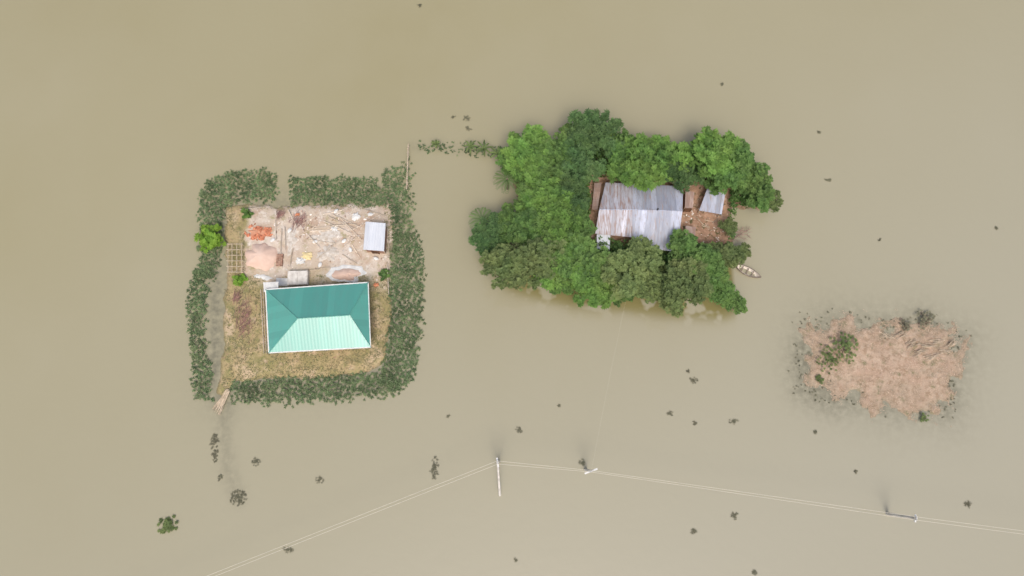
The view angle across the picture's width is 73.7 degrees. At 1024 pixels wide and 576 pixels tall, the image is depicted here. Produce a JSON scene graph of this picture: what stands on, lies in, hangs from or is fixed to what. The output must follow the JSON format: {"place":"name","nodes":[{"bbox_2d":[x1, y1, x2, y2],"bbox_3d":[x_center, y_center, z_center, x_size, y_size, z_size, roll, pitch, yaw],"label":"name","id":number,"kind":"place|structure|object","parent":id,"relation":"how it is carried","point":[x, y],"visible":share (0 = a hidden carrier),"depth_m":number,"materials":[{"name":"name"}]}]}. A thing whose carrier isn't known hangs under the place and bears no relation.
{"place":"outdoors","nodes":[
{"label":"outdoors","id":0,"kind":"place"},
{"bbox_2d":[216,203,395,395],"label":"ground","id":1,"kind":"structure","parent":0,"point":[263,217],"depth_m":85.35,"materials":[{"name":"soil"}]},
{"bbox_2d":[212,389,229,414],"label":"stick bundle","id":2,"kind":"object","parent":1,"relation":"on","point":[221,400],"visible":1,"depth_m":81.81,"materials":[{"name":"brown wood"}]},
{"bbox_2d":[226,243,242,273],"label":"bamboo trellis","id":3,"kind":"object","parent":1,"relation":"on","point":[236,255],"visible":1,"depth_m":85.27,"materials":[{"name":"wood"}]},
{"bbox_2d":[232,291,242,303],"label":"brushwood","id":4,"kind":"object","parent":1,"relation":"on","point":[235,297],"visible":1,"depth_m":84.45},
{"bbox_2d":[232,273,247,285],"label":"bush","id":5,"kind":"object","parent":1,"relation":"on","point":[239,280],"visible":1,"depth_m":84.64,"materials":[{"name":"green plant"}]},
{"bbox_2d":[232,292,256,355],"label":"brushwood","id":6,"kind":"object","parent":1,"relation":"on","point":[243,313],"visible":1,"depth_m":83.89,"materials":[{"name":"plant"}]},
{"bbox_2d":[240,207,253,218],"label":"bush","id":7,"kind":"object","parent":1,"relation":"on","point":[247,212],"visible":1,"depth_m":86.88,"materials":[{"name":"green plant"}]},
{"bbox_2d":[244,223,272,240],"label":"brick heap","id":8,"kind":"object","parent":1,"relation":"on","point":[259,228],"visible":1,"depth_m":86.37,"materials":[{"name":"brick"}]},
{"bbox_2d":[248,227,271,236],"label":"brick dust heap","id":9,"kind":"object","parent":1,"relation":"on","point":[253,232],"visible":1,"depth_m":86.46,"materials":[{"name":"brick"}]},
{"bbox_2d":[245,243,277,270],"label":"sand heap","id":10,"kind":"object","parent":1,"relation":"on","point":[262,256],"visible":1,"depth_m":85.39,"materials":[{"name":"sand"}]},
{"bbox_2d":[253,274,271,280],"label":"tarpaulin","id":11,"kind":"object","parent":1,"relation":"on","point":[265,277],"visible":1,"depth_m":85.18,"materials":[{"name":"plastic"}]},
{"bbox_2d":[276,254,283,265],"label":"brick stack","id":12,"kind":"object","parent":1,"relation":"on","point":[279,259],"visible":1,"depth_m":85.40,"materials":[{"name":"brick"}]},
{"bbox_2d":[276,278,287,285],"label":"board stack","id":13,"kind":"object","parent":1,"relation":"on","point":[282,281],"visible":0.84,"depth_m":84.86,"materials":[{"name":"wood"}]},
{"bbox_2d":[285,225,297,255],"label":"ash patch","id":14,"kind":"object","parent":1,"relation":"on","point":[291,239],"visible":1,"depth_m":86.31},
{"bbox_2d":[287,270,308,285],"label":"concrete tank","id":15,"kind":"object","parent":1,"relation":"on","point":[297,278],"visible":1,"depth_m":84.44,"materials":[{"name":"concrete"}]},
{"bbox_2d":[288,209,312,231],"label":"brushwood","id":16,"kind":"object","parent":1,"relation":"on","point":[298,218],"visible":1,"depth_m":86.81,"materials":[{"name":"wood"}]},
{"bbox_2d":[296,257,305,263],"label":"cloth heap","id":17,"kind":"object","parent":1,"relation":"on","point":[300,261],"visible":1,"depth_m":85.54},
{"bbox_2d":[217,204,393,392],"bbox_3d":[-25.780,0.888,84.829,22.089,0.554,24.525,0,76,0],"label":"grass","id":18,"kind":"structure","parent":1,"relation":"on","point":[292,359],"depth_m":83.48,"materials":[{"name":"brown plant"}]},
{"bbox_2d":[301,252,312,259],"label":"cloth heap","id":19,"kind":"object","parent":1,"relation":"on","point":[307,256],"visible":1,"depth_m":85.70,"materials":[{"name":"fabric"}]},
{"bbox_2d":[263,282,370,352],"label":"brick house","id":20,"kind":"structure","parent":1,"relation":"on","point":[319,317],"depth_m":80.49,"materials":[{"name":"teal metal"}]},
{"bbox_2d":[311,229,341,244],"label":"cement spill","id":21,"kind":"object","parent":1,"relation":"on","point":[327,235],"visible":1,"depth_m":86.40,"materials":[{"name":"concrete"}]},
{"bbox_2d":[316,245,338,261],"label":"gravel heap","id":22,"kind":"object","parent":1,"relation":"on","point":[332,252],"visible":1,"depth_m":85.78,"materials":[{"name":"gravel"}]},
{"bbox_2d":[326,265,366,282],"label":"tarpaulin","id":23,"kind":"object","parent":1,"relation":"on","point":[340,267],"visible":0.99,"depth_m":85.33,"materials":[{"name":"plastic"}]},
{"bbox_2d":[332,268,360,280],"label":"sand heap","id":24,"kind":"object","parent":23,"relation":"on","point":[347,274],"visible":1,"depth_m":84.97,"materials":[{"name":"sand"}]},
{"bbox_2d":[352,212,360,220],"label":"cloth heap","id":25,"kind":"object","parent":1,"relation":"on","point":[355,216],"visible":1,"depth_m":86.91,"materials":[{"name":"fabric"}]},
{"bbox_2d":[363,222,386,253],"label":"outhouse","id":26,"kind":"structure","parent":1,"relation":"on","point":[375,238],"depth_m":84.62,"materials":[{"name":"metal"}]},
{"bbox_2d":[378,268,389,280],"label":"bush","id":27,"kind":"object","parent":1,"relation":"on","point":[382,273],"visible":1,"depth_m":85.00,"materials":[{"name":"green plant"}]},
{"bbox_2d":[378,232,426,397],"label":"marsh plants","id":28,"kind":"object","parent":1,"relation":"on","point":[402,317],"visible":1,"depth_m":84.37,"materials":[{"name":"green plant"}]},
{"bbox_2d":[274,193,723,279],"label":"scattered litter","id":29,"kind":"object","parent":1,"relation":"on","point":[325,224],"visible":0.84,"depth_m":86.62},
{"bbox_2d":[0,0,1023,575],"bbox_3d":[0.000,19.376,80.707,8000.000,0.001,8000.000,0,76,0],"label":"water","id":30,"kind":"structure","parent":0,"point":[128,128],"depth_m":84.81,"materials":[{"name":"liquid"}]},
{"bbox_2d":[156,515,177,533],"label":"bush","id":31,"kind":"object","parent":30,"relation":"in","point":[167,527],"visible":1,"depth_m":78.55,"materials":[{"name":"green plant"}]},
{"bbox_2d":[185,264,214,401],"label":"marsh plants","id":32,"kind":"object","parent":30,"relation":"on","point":[200,332],"visible":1,"depth_m":83.73,"materials":[{"name":"green plant"}]},
{"bbox_2d":[194,223,226,253],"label":"bush","id":33,"kind":"object","parent":30,"relation":"in","point":[210,238],"visible":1,"depth_m":85.57,"materials":[{"name":"green plant"}]},
{"bbox_2d":[210,433,218,448],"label":"water weed","id":34,"kind":"object","parent":30,"relation":"on","point":[213,438],"visible":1,"depth_m":80.98,"materials":[{"name":"green plant"}]},
{"bbox_2d":[194,167,279,282],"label":"marsh plants","id":35,"kind":"object","parent":30,"relation":"on","point":[229,195],"visible":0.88,"depth_m":87.93,"materials":[{"name":"green plant"}]},
{"bbox_2d":[230,490,246,505],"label":"water weed","id":36,"kind":"object","parent":30,"relation":"on","point":[238,497],"visible":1,"depth_m":79.47,"materials":[{"name":"green plant"}]},
{"bbox_2d":[229,370,404,408],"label":"marsh plants","id":37,"kind":"object","parent":30,"relation":"on","point":[327,387],"visible":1,"depth_m":82.14,"materials":[{"name":"green plant"}]},
{"bbox_2d":[288,174,417,241],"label":"marsh plants","id":38,"kind":"object","parent":30,"relation":"on","point":[343,200],"visible":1,"depth_m":87.95,"materials":[{"name":"green plant"}]},
{"bbox_2d":[381,157,415,191],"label":"fence weeds","id":39,"kind":"object","parent":30,"relation":"in","point":[395,174],"visible":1,"depth_m":88.61,"materials":[{"name":"green plant"}]},
{"bbox_2d":[406,143,408,190],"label":"bamboo fence","id":40,"kind":"object","parent":30,"relation":"in","point":[407,166],"visible":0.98,"depth_m":88.31,"materials":[{"name":"wood"}]},
{"bbox_2d":[429,456,439,479],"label":"water weed","id":41,"kind":"object","parent":30,"relation":"on","point":[433,468],"visible":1,"depth_m":80.19,"materials":[{"name":"green plant"}]},
{"bbox_2d":[418,140,501,157],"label":"dyke weeds","id":42,"kind":"object","parent":30,"relation":"in","point":[440,149],"visible":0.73,"depth_m":89.56,"materials":[{"name":"green plant"}]},
{"bbox_2d":[464,140,478,153],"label":"banana plant","id":43,"kind":"object","parent":30,"relation":"on","point":[470,145],"visible":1,"depth_m":88.48,"materials":[{"name":"green plant"}]},
{"bbox_2d":[475,140,492,155],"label":"banana plant","id":44,"kind":"object","parent":30,"relation":"on","point":[484,147],"visible":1,"depth_m":88.45,"materials":[{"name":"green plant"}]},
{"bbox_2d":[496,458,500,495],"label":"utility pole","id":45,"kind":"object","parent":30,"relation":"in","point":[498,476],"visible":0.99,"depth_m":77.14,"materials":[{"name":"concrete"}]},
{"bbox_2d":[208,461,495,575],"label":"power cable","id":46,"kind":"object","parent":45,"relation":"attached to","point":[349,519],"visible":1,"depth_m":74.03,"materials":[{"name":"metal"}]},
{"bbox_2d":[216,464,496,575],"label":"power cable","id":47,"kind":"object","parent":45,"relation":"attached to","point":[355,520],"visible":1,"depth_m":73.99,"materials":[{"name":"metal"}]},
{"bbox_2d":[495,147,512,175],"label":"tree","id":48,"kind":"object","parent":30,"relation":"on","point":[500,157],"visible":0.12,"depth_m":86.10,"materials":[{"name":"green plant"}]},
{"bbox_2d":[549,278,573,294],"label":"tree","id":49,"kind":"object","parent":30,"relation":"on","point":[555,291],"visible":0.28,"depth_m":82.16,"materials":[{"name":"green plant"}]},
{"bbox_2d":[584,468,597,473],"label":"utility pole","id":50,"kind":"object","parent":30,"relation":"in","point":[585,469],"visible":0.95,"depth_m":74.71,"materials":[{"name":"concrete"}]},
{"bbox_2d":[594,472,912,519],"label":"power cable","id":51,"kind":"object","parent":50,"relation":"attached to","point":[751,495],"visible":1,"depth_m":74.58,"materials":[{"name":"metal"}]},
{"bbox_2d":[597,471,914,516],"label":"power cable","id":52,"kind":"object","parent":50,"relation":"attached to","point":[752,493],"visible":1,"depth_m":74.63,"materials":[{"name":"metal"}]},
{"bbox_2d":[607,275,633,306],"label":"tree","id":53,"kind":"object","parent":30,"relation":"on","point":[623,299],"visible":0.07,"depth_m":81.99,"materials":[{"name":"green plant"}]},
{"bbox_2d":[735,242,751,260],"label":"tree","id":54,"kind":"object","parent":30,"relation":"on","point":[744,246],"visible":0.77,"depth_m":84.35,"materials":[{"name":"green plant"}]},
{"bbox_2d":[736,264,760,277],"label":"rowing boat","id":55,"kind":"object","parent":30,"relation":"on","point":[757,275],"visible":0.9,"depth_m":85.64,"materials":[{"name":"brown wood"}]},
{"bbox_2d":[886,512,916,521],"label":"utility pole","id":56,"kind":"object","parent":30,"relation":"in","point":[902,516],"visible":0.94,"depth_m":75.62,"materials":[{"name":"concrete"}]},
{"bbox_2d":[513,150,760,272],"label":"ground","id":57,"kind":"structure","parent":0,"point":[700,191],"depth_m":87.13,"materials":[{"name":"soil"}]},
{"bbox_2d":[468,207,490,228],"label":"tree","id":58,"kind":"object","parent":57,"relation":"on","point":[477,212],"visible":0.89,"depth_m":83.91,"materials":[{"name":"green plant"}]},
{"bbox_2d":[468,211,511,253],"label":"tree","id":59,"kind":"object","parent":57,"relation":"on","point":[482,239],"visible":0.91,"depth_m":82.92,"materials":[{"name":"green plant"}]},
{"bbox_2d":[479,233,512,270],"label":"tree","id":60,"kind":"object","parent":57,"relation":"on","point":[502,237],"visible":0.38,"depth_m":83.06,"materials":[{"name":"green plant"}]},
{"bbox_2d":[493,167,517,193],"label":"palm tree","id":61,"kind":"object","parent":57,"relation":"on","point":[507,181],"visible":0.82,"depth_m":85.05,"materials":[{"name":"green plant"}]},
{"bbox_2d":[496,199,521,233],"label":"tree","id":62,"kind":"object","parent":57,"relation":"on","point":[505,214],"visible":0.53,"depth_m":83.18,"materials":[{"name":"green plant"}]},
{"bbox_2d":[479,237,567,291],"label":"tree","id":63,"kind":"object","parent":57,"relation":"on","point":[516,262],"visible":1,"depth_m":79.75,"materials":[{"name":"green plant"}]},
{"bbox_2d":[499,123,554,183],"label":"tree","id":64,"kind":"object","parent":57,"relation":"on","point":[519,152],"visible":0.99,"depth_m":83.88,"materials":[{"name":"green plant"}]},
{"bbox_2d":[504,204,558,246],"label":"tree","id":65,"kind":"object","parent":57,"relation":"on","point":[524,221],"visible":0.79,"depth_m":81.65,"materials":[{"name":"green plant"}]},
{"bbox_2d":[515,162,551,201],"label":"tree","id":66,"kind":"object","parent":57,"relation":"on","point":[521,185],"visible":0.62,"depth_m":83.56,"materials":[{"name":"green plant"}]},
{"bbox_2d":[514,176,575,224],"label":"tree","id":67,"kind":"object","parent":57,"relation":"on","point":[553,196],"visible":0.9,"depth_m":82.49,"materials":[{"name":"green plant"}]},
{"bbox_2d":[525,233,581,290],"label":"tree","id":68,"kind":"object","parent":57,"relation":"on","point":[547,284],"visible":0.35,"depth_m":80.92,"materials":[{"name":"green plant"}]},
{"bbox_2d":[535,131,572,179],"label":"tree","id":69,"kind":"object","parent":57,"relation":"on","point":[558,150],"visible":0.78,"depth_m":83.92,"materials":[{"name":"green plant"}]},
{"bbox_2d":[528,207,583,248],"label":"tree","id":70,"kind":"object","parent":57,"relation":"on","point":[563,216],"visible":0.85,"depth_m":81.59,"materials":[{"name":"green plant"}]},
{"bbox_2d":[558,122,586,153],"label":"tree","id":71,"kind":"object","parent":57,"relation":"on","point":[564,126],"visible":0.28,"depth_m":85.50,"materials":[{"name":"green plant"}]},
{"bbox_2d":[557,177,590,216],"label":"tree","id":72,"kind":"object","parent":57,"relation":"on","point":[578,187],"visible":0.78,"depth_m":83.12,"materials":[{"name":"green plant"}]},
{"bbox_2d":[552,143,607,191],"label":"tree","id":73,"kind":"object","parent":57,"relation":"on","point":[583,168],"visible":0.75,"depth_m":83.84,"materials":[{"name":"green plant"}]},
{"bbox_2d":[565,203,597,237],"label":"tree","id":74,"kind":"object","parent":57,"relation":"on","point":[587,222],"visible":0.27,"depth_m":83.12,"materials":[{"name":"green plant"}]},
{"bbox_2d":[552,231,611,285],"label":"tree","id":75,"kind":"object","parent":57,"relation":"on","point":[586,257],"visible":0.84,"depth_m":80.89,"materials":[{"name":"green plant"}]},
{"bbox_2d":[563,108,624,159],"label":"tree","id":76,"kind":"object","parent":57,"relation":"on","point":[595,128],"visible":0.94,"depth_m":84.28,"materials":[{"name":"green plant"}]},
{"bbox_2d":[569,269,618,309],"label":"tree","id":77,"kind":"object","parent":57,"relation":"on","point":[595,294],"visible":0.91,"depth_m":80.82,"materials":[{"name":"green plant"}]},
{"bbox_2d":[601,127,632,170],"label":"tree","id":78,"kind":"object","parent":57,"relation":"on","point":[620,136],"visible":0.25,"depth_m":85.28,"materials":[{"name":"green plant"}]},
{"bbox_2d":[600,235,664,300],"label":"tree","id":79,"kind":"object","parent":57,"relation":"on","point":[625,263],"visible":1,"depth_m":80.48,"materials":[{"name":"green plant"}]},
{"bbox_2d":[513,142,754,267],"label":"undergrowth","id":80,"kind":"object","parent":57,"relation":"on","point":[616,245],"visible":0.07,"depth_m":85.76,"materials":[{"name":"green plant"}]},
{"bbox_2d":[592,182,682,250],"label":"tin house","id":81,"kind":"structure","parent":57,"relation":"on","point":[655,215],"depth_m":84.22,"materials":[{"name":"metal"}]},
{"bbox_2d":[605,132,679,192],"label":"tree","id":82,"kind":"object","parent":57,"relation":"on","point":[641,165],"visible":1,"depth_m":82.99,"materials":[{"name":"green plant"}]},
{"bbox_2d":[632,267,669,303],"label":"tree","id":83,"kind":"object","parent":57,"relation":"on","point":[652,284],"visible":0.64,"depth_m":80.88,"materials":[{"name":"green plant"}]},
{"bbox_2d":[647,134,678,181],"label":"tree","id":84,"kind":"object","parent":57,"relation":"on","point":[658,143],"visible":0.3,"depth_m":85.34,"materials":[{"name":"green plant"}]},
{"bbox_2d":[658,264,667,280],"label":"tree","id":85,"kind":"object","parent":57,"relation":"on","point":[662,268],"visible":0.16,"depth_m":82.43,"materials":[{"name":"green plant"}]},
{"bbox_2d":[665,152,704,193],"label":"tree","id":86,"kind":"object","parent":57,"relation":"on","point":[686,179],"visible":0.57,"depth_m":84.55,"materials":[{"name":"green plant"}]},
{"bbox_2d":[658,256,714,317],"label":"tree","id":87,"kind":"object","parent":57,"relation":"on","point":[678,290],"visible":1,"depth_m":79.51,"materials":[{"name":"green plant"}]},
{"bbox_2d":[682,191,693,211],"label":"cook shed","id":88,"kind":"structure","parent":57,"relation":"on","point":[688,199],"depth_m":86.07,"materials":[{"name":"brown wood"}]},
{"bbox_2d":[666,228,711,281],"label":"tree","id":89,"kind":"object","parent":57,"relation":"on","point":[682,246],"visible":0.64,"depth_m":81.42,"materials":[{"name":"green plant"}]},
{"bbox_2d":[684,226,695,234],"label":"hen house","id":90,"kind":"structure","parent":57,"relation":"on","point":[691,229],"depth_m":85.83,"materials":[{"name":"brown wood"}]},
{"bbox_2d":[673,125,742,177],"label":"tree","id":91,"kind":"object","parent":57,"relation":"on","point":[709,148],"visible":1,"depth_m":83.64,"materials":[{"name":"green plant"}]},
{"bbox_2d":[701,164,718,194],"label":"tree","id":92,"kind":"object","parent":57,"relation":"on","point":[709,184],"visible":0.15,"depth_m":85.50,"materials":[{"name":"green plant"}]},
{"bbox_2d":[697,189,724,216],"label":"lean to","id":93,"kind":"object","parent":57,"relation":"on","point":[712,203],"visible":0.91,"depth_m":85.83,"materials":[{"name":"metal"}]},
{"bbox_2d":[694,242,730,292],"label":"tree","id":94,"kind":"object","parent":57,"relation":"on","point":[719,272],"visible":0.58,"depth_m":81.08,"materials":[{"name":"green plant"}]},
{"bbox_2d":[705,280,735,305],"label":"tree","id":95,"kind":"object","parent":57,"relation":"on","point":[724,294],"visible":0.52,"depth_m":81.61,"materials":[{"name":"green plant"}]},
{"bbox_2d":[710,240,745,268],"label":"tree","id":96,"kind":"object","parent":57,"relation":"on","point":[728,254],"visible":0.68,"depth_m":83.31,"materials":[{"name":"green plant"}]},
{"bbox_2d":[718,217,737,235],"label":"tree","id":97,"kind":"object","parent":57,"relation":"on","point":[728,227],"visible":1,"depth_m":84.96,"materials":[{"name":"green plant"}]},
{"bbox_2d":[717,289,747,314],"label":"tree","id":98,"kind":"object","parent":57,"relation":"on","point":[737,303],"visible":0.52,"depth_m":82.22,"materials":[{"name":"green plant"}]},
{"bbox_2d":[710,138,754,194],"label":"tree","id":99,"kind":"object","parent":57,"relation":"on","point":[738,175],"visible":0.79,"depth_m":83.50,"materials":[{"name":"green plant"}]},
{"bbox_2d":[732,226,751,241],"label":"fallen branch","id":100,"kind":"object","parent":57,"relation":"on","point":[740,233],"visible":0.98,"depth_m":86.59,"materials":[{"name":"wood"}]},
{"bbox_2d":[738,161,774,212],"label":"tree","id":101,"kind":"object","parent":57,"relation":"on","point":[760,185],"visible":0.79,"depth_m":83.94,"materials":[{"name":"green plant"}]},
{"bbox_2d":[756,190,783,212],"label":"tree","id":102,"kind":"object","parent":57,"relation":"on","point":[774,204],"visible":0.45,"depth_m":85.03,"materials":[{"name":"green plant"}]},
{"bbox_2d":[798,311,972,426],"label":"ground","id":103,"kind":"structure","parent":0,"point":[867,344],"depth_m":82.97,"materials":[{"name":"soil"}]},
{"bbox_2d":[816,343,840,373],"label":"bush","id":104,"kind":"object","parent":103,"relation":"on","point":[829,354],"visible":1,"depth_m":82.65,"materials":[{"name":"green plant"}]},
{"bbox_2d":[826,332,858,363],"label":"bush","id":105,"kind":"object","parent":103,"relation":"on","point":[845,344],"visible":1,"depth_m":82.83,"materials":[{"name":"green plant"}]},
{"bbox_2d":[787,308,966,418],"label":"shore weeds","id":106,"kind":"object","parent":103,"relation":"on","point":[877,338],"visible":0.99,"depth_m":83.38,"materials":[{"name":"green plant"}]},
{"bbox_2d":[797,309,970,423],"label":"straw","id":107,"kind":"object","parent":103,"relation":"on","point":[890,365],"visible":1,"depth_m":82.89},
{"bbox_2d":[899,319,911,330],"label":"bush","id":108,"kind":"object","parent":103,"relation":"on","point":[907,326],"visible":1,"depth_m":83.83,"materials":[{"name":"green plant"}]},
{"bbox_2d":[916,309,937,329],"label":"bush","id":109,"kind":"object","parent":103,"relation":"on","point":[925,318],"visible":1,"depth_m":83.90,"materials":[{"name":"green plant"}]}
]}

